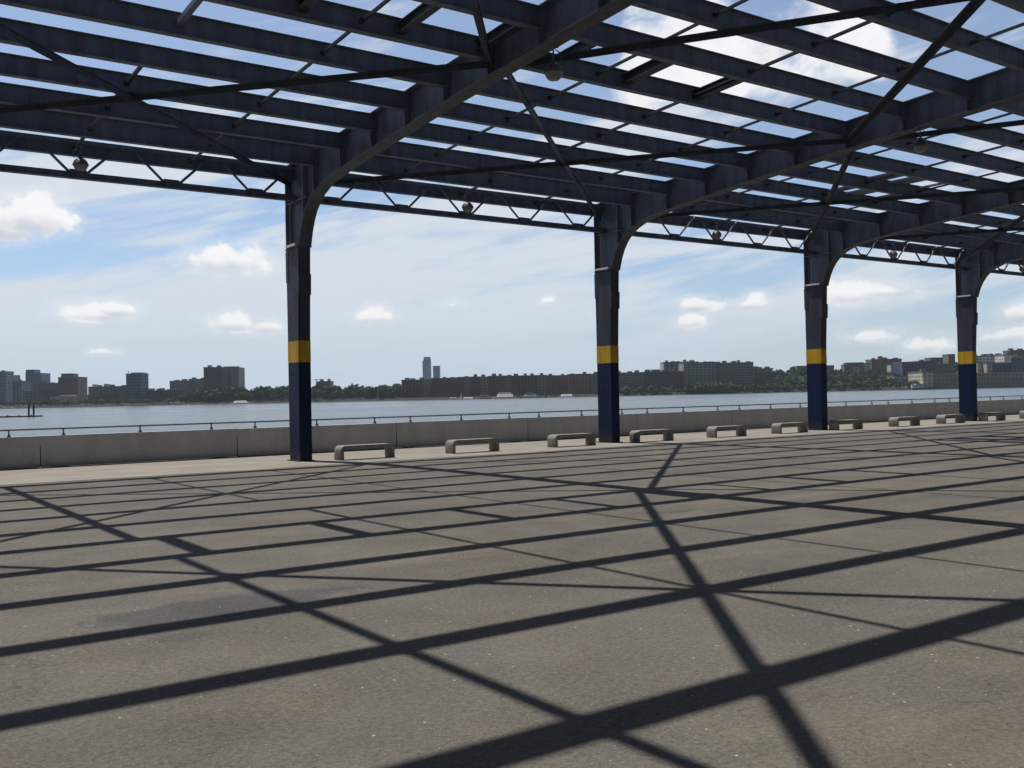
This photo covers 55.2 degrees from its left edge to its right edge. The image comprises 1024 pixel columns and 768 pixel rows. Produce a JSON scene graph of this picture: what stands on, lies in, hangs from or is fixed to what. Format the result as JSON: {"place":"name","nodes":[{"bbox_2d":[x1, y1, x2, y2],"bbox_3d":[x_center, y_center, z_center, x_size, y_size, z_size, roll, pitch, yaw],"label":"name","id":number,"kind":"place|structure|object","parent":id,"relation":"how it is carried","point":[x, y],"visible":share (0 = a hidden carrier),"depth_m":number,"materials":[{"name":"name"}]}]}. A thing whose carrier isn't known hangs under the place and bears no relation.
{"place":"outdoors","nodes":[
{"label":"outdoors","id":0,"kind":"place"},
{"bbox_2d":[0,371,957,408],"bbox_3d":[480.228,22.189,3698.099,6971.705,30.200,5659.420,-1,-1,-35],"label":"bank","id":1,"kind":"structure","parent":0,"point":[354,399],"depth_m":1103.61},
{"bbox_2d":[0,370,13,402],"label":"glass tower","id":2,"kind":"structure","parent":1,"relation":"on","point":[6,380],"depth_m":1502.37,"materials":[{"name":"glass"}]},
{"bbox_2d":[12,375,20,380],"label":"glass tower","id":3,"kind":"structure","parent":1,"relation":"on","point":[16,377],"depth_m":1533.59,"materials":[{"name":"blue glass"}]},
{"bbox_2d":[12,379,31,401],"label":"office block","id":4,"kind":"structure","parent":1,"relation":"on","point":[19,386],"depth_m":1400.24,"materials":[{"name":"glass"}]},
{"bbox_2d":[23,391,47,402],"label":"office block","id":5,"kind":"structure","parent":1,"relation":"on","point":[33,396],"depth_m":1300.09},
{"bbox_2d":[25,370,50,390],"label":"residential tower","id":6,"kind":"structure","parent":1,"relation":"on","point":[35,376],"depth_m":1480.40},
{"bbox_2d":[37,381,57,400],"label":"apartment block","id":7,"kind":"structure","parent":1,"relation":"on","point":[51,388],"depth_m":1330.15,"materials":[{"name":"grey concrete"}]},
{"bbox_2d":[49,395,80,404],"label":"building","id":8,"kind":"structure","parent":1,"relation":"on","point":[64,398],"depth_m":1150.01,"materials":[{"name":"concrete"}]},
{"bbox_2d":[58,373,87,402],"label":"residential tower","id":9,"kind":"structure","parent":1,"relation":"on","point":[71,384],"depth_m":1320.26,"materials":[{"name":"concrete"}]},
{"bbox_2d":[0,397,189,405],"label":"shore trees","id":10,"kind":"object","parent":1,"relation":"on","point":[66,402],"visible":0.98,"depth_m":1109.19,"materials":[{"name":"green plant"}]},
{"bbox_2d":[88,384,125,403],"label":"apartment block","id":11,"kind":"structure","parent":1,"relation":"on","point":[107,393],"depth_m":1180.06,"materials":[{"name":"concrete"}]},
{"bbox_2d":[126,371,148,402],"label":"residential tower","id":12,"kind":"structure","parent":1,"relation":"on","point":[137,386],"depth_m":1170.21,"materials":[{"name":"grey glass"}]},
{"bbox_2d":[147,388,190,401],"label":"apartment block","id":13,"kind":"structure","parent":1,"relation":"on","point":[162,393],"depth_m":1190.03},
{"bbox_2d":[169,379,189,389],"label":"housing block","id":14,"kind":"structure","parent":1,"relation":"on","point":[183,383],"depth_m":1350.18,"materials":[{"name":"grey concrete"}]},
{"bbox_2d":[188,377,203,390],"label":"housing block","id":15,"kind":"structure","parent":1,"relation":"on","point":[197,384],"depth_m":1360.18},
{"bbox_2d":[203,365,244,390],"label":"tower block","id":16,"kind":"structure","parent":1,"relation":"on","point":[218,376],"depth_m":1300.37,"materials":[{"name":"concrete"}]},
{"bbox_2d":[179,383,407,401],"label":"dark wood","id":17,"kind":"object","parent":1,"relation":"on","point":[241,393],"visible":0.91,"depth_m":1114.58,"materials":[{"name":"green plant"}]},
{"bbox_2d":[316,379,333,386],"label":"hilltop building","id":18,"kind":"structure","parent":1,"relation":"on","point":[329,382],"depth_m":1300.16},
{"bbox_2d":[401,377,423,397],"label":"warehouse block","id":19,"kind":"structure","parent":1,"relation":"on","point":[414,387],"depth_m":1125.04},
{"bbox_2d":[422,357,431,378],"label":"glass skyscraper","id":20,"kind":"structure","parent":1,"relation":"on","point":[426,364],"depth_m":2600.70,"materials":[{"name":"glass"}]},
{"bbox_2d":[423,379,431,397],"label":"warehouse block","id":21,"kind":"structure","parent":1,"relation":"on","point":[427,387],"depth_m":1122.02,"materials":[{"name":"concrete"}]},
{"bbox_2d":[433,366,439,377],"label":"glass skyscraper","id":22,"kind":"structure","parent":1,"relation":"on","point":[436,371],"depth_m":2600.58,"materials":[{"name":"glass"}]},
{"bbox_2d":[431,377,462,396],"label":"warehouse block","id":23,"kind":"structure","parent":1,"relation":"on","point":[447,387],"depth_m":1125.03,"materials":[{"name":"concrete"}]},
{"bbox_2d":[462,376,469,396],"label":"warehouse block","id":24,"kind":"structure","parent":1,"relation":"on","point":[466,386],"depth_m":1122.04,"materials":[{"name":"grey"}]},
{"bbox_2d":[470,374,479,396],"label":"warehouse block","id":25,"kind":"structure","parent":1,"relation":"on","point":[475,385],"depth_m":1125.05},
{"bbox_2d":[480,374,487,394],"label":"warehouse block","id":26,"kind":"structure","parent":1,"relation":"on","point":[483,385],"depth_m":1122.06,"materials":[{"name":"grey"}]},
{"bbox_2d":[488,373,504,395],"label":"warehouse block","id":27,"kind":"structure","parent":1,"relation":"on","point":[496,385],"depth_m":1125.05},
{"bbox_2d":[504,375,511,393],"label":"warehouse block","id":28,"kind":"structure","parent":1,"relation":"on","point":[508,383],"depth_m":1122.06,"materials":[{"name":"grey"}]},
{"bbox_2d":[512,373,537,395],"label":"warehouse block","id":29,"kind":"structure","parent":1,"relation":"on","point":[525,383],"depth_m":1125.05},
{"bbox_2d":[537,373,546,394],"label":"warehouse block","id":30,"kind":"structure","parent":1,"relation":"on","point":[542,383],"depth_m":1121.04,"materials":[{"name":"grey"}]},
{"bbox_2d":[547,374,567,394],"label":"warehouse block","id":31,"kind":"structure","parent":1,"relation":"on","point":[558,384],"depth_m":1125.04,"materials":[{"name":"brown brick"}]},
{"bbox_2d":[567,372,589,393],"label":"warehouse block","id":32,"kind":"structure","parent":1,"relation":"on","point":[578,383],"depth_m":1120.05,"materials":[{"name":"red brick"}]},
{"bbox_2d":[590,372,597,393],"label":"warehouse block","id":33,"kind":"structure","parent":1,"relation":"on","point":[593,384],"depth_m":1125.04,"materials":[{"name":"concrete"}]},
{"bbox_2d":[619,370,643,392],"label":"warehouse block","id":34,"kind":"structure","parent":1,"relation":"on","point":[633,380],"depth_m":1120.08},
{"bbox_2d":[516,380,790,395],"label":"light shore trees","id":35,"kind":"object","parent":1,"relation":"on","point":[713,386],"visible":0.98,"depth_m":1103.51,"materials":[{"name":"green plant"}]},
{"bbox_2d":[644,369,669,392],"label":"warehouse block","id":36,"kind":"structure","parent":1,"relation":"on","point":[657,377],"depth_m":1120.09,"materials":[{"name":"grey concrete"}]},
{"bbox_2d":[660,360,688,370],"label":"residential tower","id":37,"kind":"structure","parent":1,"relation":"on","point":[666,365],"depth_m":1300.31,"materials":[{"name":"grey concrete"}]},
{"bbox_2d":[669,369,683,391],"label":"warehouse block","id":38,"kind":"structure","parent":1,"relation":"on","point":[676,379],"depth_m":1118.07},
{"bbox_2d":[678,360,716,391],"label":"apartment slab","id":39,"kind":"structure","parent":1,"relation":"on","point":[699,372],"depth_m":1116.17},
{"bbox_2d":[716,360,753,390],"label":"apartment slab","id":40,"kind":"structure","parent":1,"relation":"on","point":[737,372],"depth_m":1119.13,"materials":[{"name":"grey concrete"}]},
{"bbox_2d":[753,366,773,389],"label":"apartment block","id":41,"kind":"structure","parent":1,"relation":"on","point":[764,375],"depth_m":1129.90,"materials":[{"name":"grey concrete"}]},
{"bbox_2d":[793,366,806,369],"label":"hilltop building","id":42,"kind":"structure","parent":1,"relation":"on","point":[798,367],"depth_m":1360.23,"materials":[{"name":"grey concrete"}]},
{"bbox_2d":[827,365,833,370],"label":"hilltop building","id":43,"kind":"structure","parent":1,"relation":"on","point":[829,367],"depth_m":1360.22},
{"bbox_2d":[841,364,849,371],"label":"ridge house","id":44,"kind":"structure","parent":1,"relation":"on","point":[845,368],"depth_m":1325.24,"materials":[{"name":"grey concrete"}]},
{"bbox_2d":[843,362,856,366],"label":"ridge house","id":45,"kind":"structure","parent":1,"relation":"on","point":[853,364],"depth_m":1340.27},
{"bbox_2d":[789,381,919,389],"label":"riverside trees","id":46,"kind":"object","parent":1,"relation":"on","point":[838,385],"visible":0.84,"depth_m":1106.62,"materials":[{"name":"green plant"}]},
{"bbox_2d":[850,366,859,371],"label":"ridge house","id":47,"kind":"structure","parent":1,"relation":"on","point":[855,368],"depth_m":1325.19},
{"bbox_2d":[857,362,863,370],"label":"ridge house","id":48,"kind":"structure","parent":1,"relation":"on","point":[860,364],"depth_m":1340.24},
{"bbox_2d":[773,365,955,389],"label":"hillside wood","id":49,"kind":"object","parent":1,"relation":"on","point":[791,375],"visible":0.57,"depth_m":1199.32,"materials":[{"name":"green plant"}]},
{"bbox_2d":[863,363,870,370],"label":"ridge house","id":50,"kind":"structure","parent":1,"relation":"on","point":[866,366],"depth_m":1340.22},
{"bbox_2d":[865,356,901,374],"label":"ridge building","id":51,"kind":"structure","parent":1,"relation":"on","point":[879,363],"depth_m":1350.28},
{"bbox_2d":[887,364,892,372],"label":"ridge house","id":52,"kind":"structure","parent":1,"relation":"on","point":[889,367],"depth_m":1327.02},
{"bbox_2d":[886,375,907,384],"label":"depot","id":53,"kind":"structure","parent":1,"relation":"on","point":[901,378],"depth_m":1170.04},
{"bbox_2d":[892,361,917,375],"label":"office block","id":54,"kind":"structure","parent":1,"relation":"on","point":[904,368],"depth_m":1210.22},
{"bbox_2d":[910,359,934,373],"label":"office block","id":55,"kind":"structure","parent":1,"relation":"on","point":[926,365],"depth_m":1212.20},
{"bbox_2d":[924,357,942,363],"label":"ridge house","id":56,"kind":"structure","parent":1,"relation":"on","point":[936,360],"depth_m":1370.31,"materials":[{"name":"grey concrete"}]},
{"bbox_2d":[934,363,950,373],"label":"apartment block","id":57,"kind":"structure","parent":1,"relation":"on","point":[940,368],"depth_m":1250.16,"materials":[{"name":"grey concrete"}]},
{"bbox_2d":[942,354,954,365],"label":"ridge building","id":58,"kind":"structure","parent":1,"relation":"on","point":[948,358],"depth_m":1370.39,"materials":[{"name":"grey concrete"}]},
{"bbox_2d":[951,362,957,371],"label":"hilltop trees","id":59,"kind":"object","parent":1,"relation":"on","point":[955,366],"visible":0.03,"depth_m":1292.92,"materials":[{"name":"green plant"}]},
{"bbox_2d":[905,369,1023,388],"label":"river terminal","id":60,"kind":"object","parent":1,"relation":"on","point":[927,379],"visible":0.91,"depth_m":1101.98,"materials":[{"name":"concrete"}]},
{"bbox_2d":[977,362,981,372],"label":"tan tower","id":61,"kind":"structure","parent":1,"relation":"on","point":[979,367],"depth_m":1190.16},
{"bbox_2d":[976,354,992,362],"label":"apartment block","id":62,"kind":"structure","parent":1,"relation":"on","point":[984,358],"depth_m":1230.28,"materials":[{"name":"grey concrete"}]},
{"bbox_2d":[982,363,991,372],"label":"tan tower","id":63,"kind":"structure","parent":1,"relation":"on","point":[986,367],"depth_m":1180.60,"materials":[{"name":"beige concrete"}]},
{"bbox_2d":[988,353,1000,362],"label":"apartment block","id":64,"kind":"structure","parent":1,"relation":"on","point":[994,356],"depth_m":1267.86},
{"bbox_2d":[991,362,1011,372],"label":"office block","id":65,"kind":"structure","parent":1,"relation":"on","point":[1001,367],"depth_m":1200.16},
{"bbox_2d":[994,352,1017,362],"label":"apartment block","id":66,"kind":"structure","parent":1,"relation":"on","point":[1000,358],"depth_m":1232.35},
{"bbox_2d":[1003,348,1023,356],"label":"ridge building","id":67,"kind":"structure","parent":1,"relation":"on","point":[1019,352],"depth_m":1380.42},
{"bbox_2d":[1005,356,1023,371],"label":"apartment block","id":68,"kind":"structure","parent":1,"relation":"on","point":[1017,364],"depth_m":1210.21,"materials":[{"name":"grey concrete"}]},
{"bbox_2d":[0,421,1023,767],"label":"pier deck","id":69,"kind":"structure","parent":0,"point":[830,601],"depth_m":7.72,"materials":[{"name":"concrete"}]},
{"bbox_2d":[0,388,1023,436],"bbox_3d":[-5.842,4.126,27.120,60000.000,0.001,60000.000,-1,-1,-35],"label":"river water","id":70,"kind":"structure","parent":0,"point":[103,416],"depth_m":287.14,"materials":[{"name":"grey liquid"}]},
{"bbox_2d":[0,415,42,416],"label":"old timber dock","id":71,"kind":"object","parent":70,"relation":"on","point":[23,416],"visible":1,"depth_m":301.44,"materials":[{"name":"wood"}]},
{"bbox_2d":[230,401,248,403],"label":"ferry boat","id":72,"kind":"object","parent":70,"relation":"on","point":[240,402],"visible":0.89,"depth_m":1057.76,"materials":[{"name":"white paint"}]},
{"bbox_2d":[480,394,490,398],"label":"ferry boat","id":73,"kind":"object","parent":70,"relation":"on","point":[485,396],"visible":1,"depth_m":1078.81,"materials":[{"name":"red paint"}]},
{"bbox_2d":[492,393,513,398],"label":"ferry boat","id":74,"kind":"object","parent":70,"relation":"on","point":[504,395],"visible":0.93,"depth_m":1082.73,"materials":[{"name":"white paint"}]},
{"bbox_2d":[524,393,539,397],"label":"ferry boat","id":75,"kind":"object","parent":70,"relation":"on","point":[530,395],"visible":1,"depth_m":1086.30,"materials":[{"name":"grey paint"}]},
{"bbox_2d":[558,394,572,396],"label":"ferry boat","id":76,"kind":"object","parent":70,"relation":"on","point":[566,395],"visible":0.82,"depth_m":1073.49,"materials":[{"name":"white paint"}]},
{"bbox_2d":[0,414,1023,484],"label":"walkway","id":77,"kind":"structure","parent":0,"point":[92,471],"depth_m":28.58,"materials":[{"name":"concrete"}]},
{"bbox_2d":[334,443,394,460],"bbox_3d":[-4.120,1.891,27.414,1.660,0.395,0.430,-1,-1,-35],"label":"concrete bench","id":78,"kind":"object","parent":77,"relation":"on","point":[340,449],"visible":1,"depth_m":27.18,"materials":[{"name":"grey concrete"}]},
{"bbox_2d":[445,438,498,453],"bbox_3d":[-1.187,1.853,29.484,1.660,0.395,0.430,-1,-1,-35],"label":"concrete bench","id":79,"kind":"object","parent":77,"relation":"on","point":[450,446],"visible":1,"depth_m":29.23,"materials":[{"name":"grey concrete"}]},
{"bbox_2d":[0,0,1023,461],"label":"steel canopy","id":80,"kind":"object","parent":77,"relation":"on","point":[528,36],"visible":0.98,"depth_m":23.88,"materials":[{"name":"metal"}]},
{"bbox_2d":[72,145,88,170],"bbox_3d":[-10.453,-5.469,23.724,0.378,0.625,0.372,-1,-1,-35],"label":"dome lamp","id":81,"kind":"object","parent":80,"relation":"hanging from","point":[80,162],"visible":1,"depth_m":23.63,"materials":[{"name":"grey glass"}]},
{"bbox_2d":[462,192,473,212],"bbox_3d":[-1.368,-5.588,30.135,0.372,0.625,0.378,-2,-1,32],"label":"dome lamp","id":82,"kind":"object","parent":80,"relation":"hanging from","point":[467,207],"visible":1,"depth_m":30.02,"materials":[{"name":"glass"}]},
{"bbox_2d":[544,47,563,80],"bbox_3d":[0.763,-5.878,17.960,0.378,0.625,0.372,-2,-1,30],"label":"dome lamp","id":83,"kind":"object","parent":80,"relation":"attached to","point":[553,71],"visible":0.99,"depth_m":17.85,"materials":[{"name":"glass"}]},
{"bbox_2d":[712,222,721,238],"bbox_3d":[7.620,-5.705,36.478,0.372,0.625,0.378,-1,-1,9],"label":"dome lamp","id":84,"kind":"object","parent":80,"relation":"attached to","point":[716,234],"visible":1,"depth_m":36.37,"materials":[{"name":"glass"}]},
{"bbox_2d":[889,244,897,257],"bbox_3d":[16.689,-5.824,42.878,0.372,0.625,0.378,-1,-1,-14],"label":"dome lamp","id":85,"kind":"object","parent":80,"relation":"hanging from","point":[893,253],"visible":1,"depth_m":42.77,"materials":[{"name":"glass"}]},
{"bbox_2d":[913,130,928,152],"bbox_3d":[10.079,-6.034,24.169,0.378,0.625,0.372,-1,-1,7],"label":"dome lamp","id":86,"kind":"object","parent":80,"relation":"attached to","point":[920,144],"visible":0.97,"depth_m":24.06,"materials":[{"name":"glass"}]},
{"bbox_2d":[1019,259,1023,271],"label":"dome lamp","id":87,"kind":"object","parent":80,"relation":"attached to","point":[1021,268],"visible":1,"depth_m":49.15,"materials":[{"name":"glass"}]},
{"bbox_2d":[0,395,1023,469],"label":"concrete parapet","id":88,"kind":"structure","parent":77,"relation":"on","point":[63,449],"depth_m":32.48,"materials":[{"name":"grey concrete"}]},
{"bbox_2d":[547,433,595,447],"bbox_3d":[1.934,1.812,31.686,1.660,0.395,0.430,-1,-1,-35],"label":"concrete bench","id":89,"kind":"object","parent":77,"relation":"on","point":[590,439],"visible":1,"depth_m":31.43,"materials":[{"name":"grey concrete"}]},
{"bbox_2d":[629,429,673,442],"bbox_3d":[4.809,1.774,33.716,1.660,0.395,0.430,-1,-1,-35],"label":"concrete bench","id":90,"kind":"object","parent":77,"relation":"on","point":[634,435],"visible":1,"depth_m":33.42,"materials":[{"name":"grey concrete"}]},
{"bbox_2d":[706,425,746,437],"bbox_3d":[7.857,1.734,35.867,1.660,0.395,0.430,-1,-1,-35],"label":"concrete bench","id":91,"kind":"object","parent":77,"relation":"on","point":[711,431],"visible":1,"depth_m":35.56,"materials":[{"name":"grey concrete"}]},
{"bbox_2d":[771,422,807,433],"bbox_3d":[10.749,1.697,37.908,1.660,0.395,0.430,-1,-1,-35],"label":"concrete bench","id":92,"kind":"object","parent":77,"relation":"on","point":[776,428],"visible":0.99,"depth_m":37.59,"materials":[{"name":"grey concrete"}]},
{"bbox_2d":[829,419,862,429],"bbox_3d":[13.616,1.659,39.932,1.660,0.395,0.430,-1,-1,-35],"label":"concrete bench","id":93,"kind":"object","parent":77,"relation":"on","point":[834,424],"visible":1,"depth_m":39.65,"materials":[{"name":"grey concrete"}]},
{"bbox_2d":[888,416,919,426],"bbox_3d":[16.933,1.616,42.273,1.660,0.395,0.430,-1,-1,-35],"label":"concrete bench","id":94,"kind":"object","parent":77,"relation":"on","point":[894,421],"visible":1,"depth_m":41.94,"materials":[{"name":"grey concrete"}]},
{"bbox_2d":[936,414,964,423],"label":"concrete bench","id":95,"kind":"object","parent":77,"relation":"on","point":[959,418],"visible":1,"depth_m":44.09,"materials":[{"name":"grey concrete"}]},
{"bbox_2d":[978,412,1005,420],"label":"concrete bench","id":96,"kind":"object","parent":77,"relation":"on","point":[984,416],"visible":0.98,"depth_m":46.10,"materials":[{"name":"grey concrete"}]},
{"bbox_2d":[1019,411,1023,418],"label":"concrete bench","id":97,"kind":"object","parent":77,"relation":"on","point":[1021,414],"visible":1,"depth_m":48.13,"materials":[{"name":"grey concrete"}]},
{"bbox_2d":[0,0,1023,392],"label":"sky","id":98,"kind":"structure","parent":0,"point":[101,282],"materials":[{"name":"blue"}]}
]}

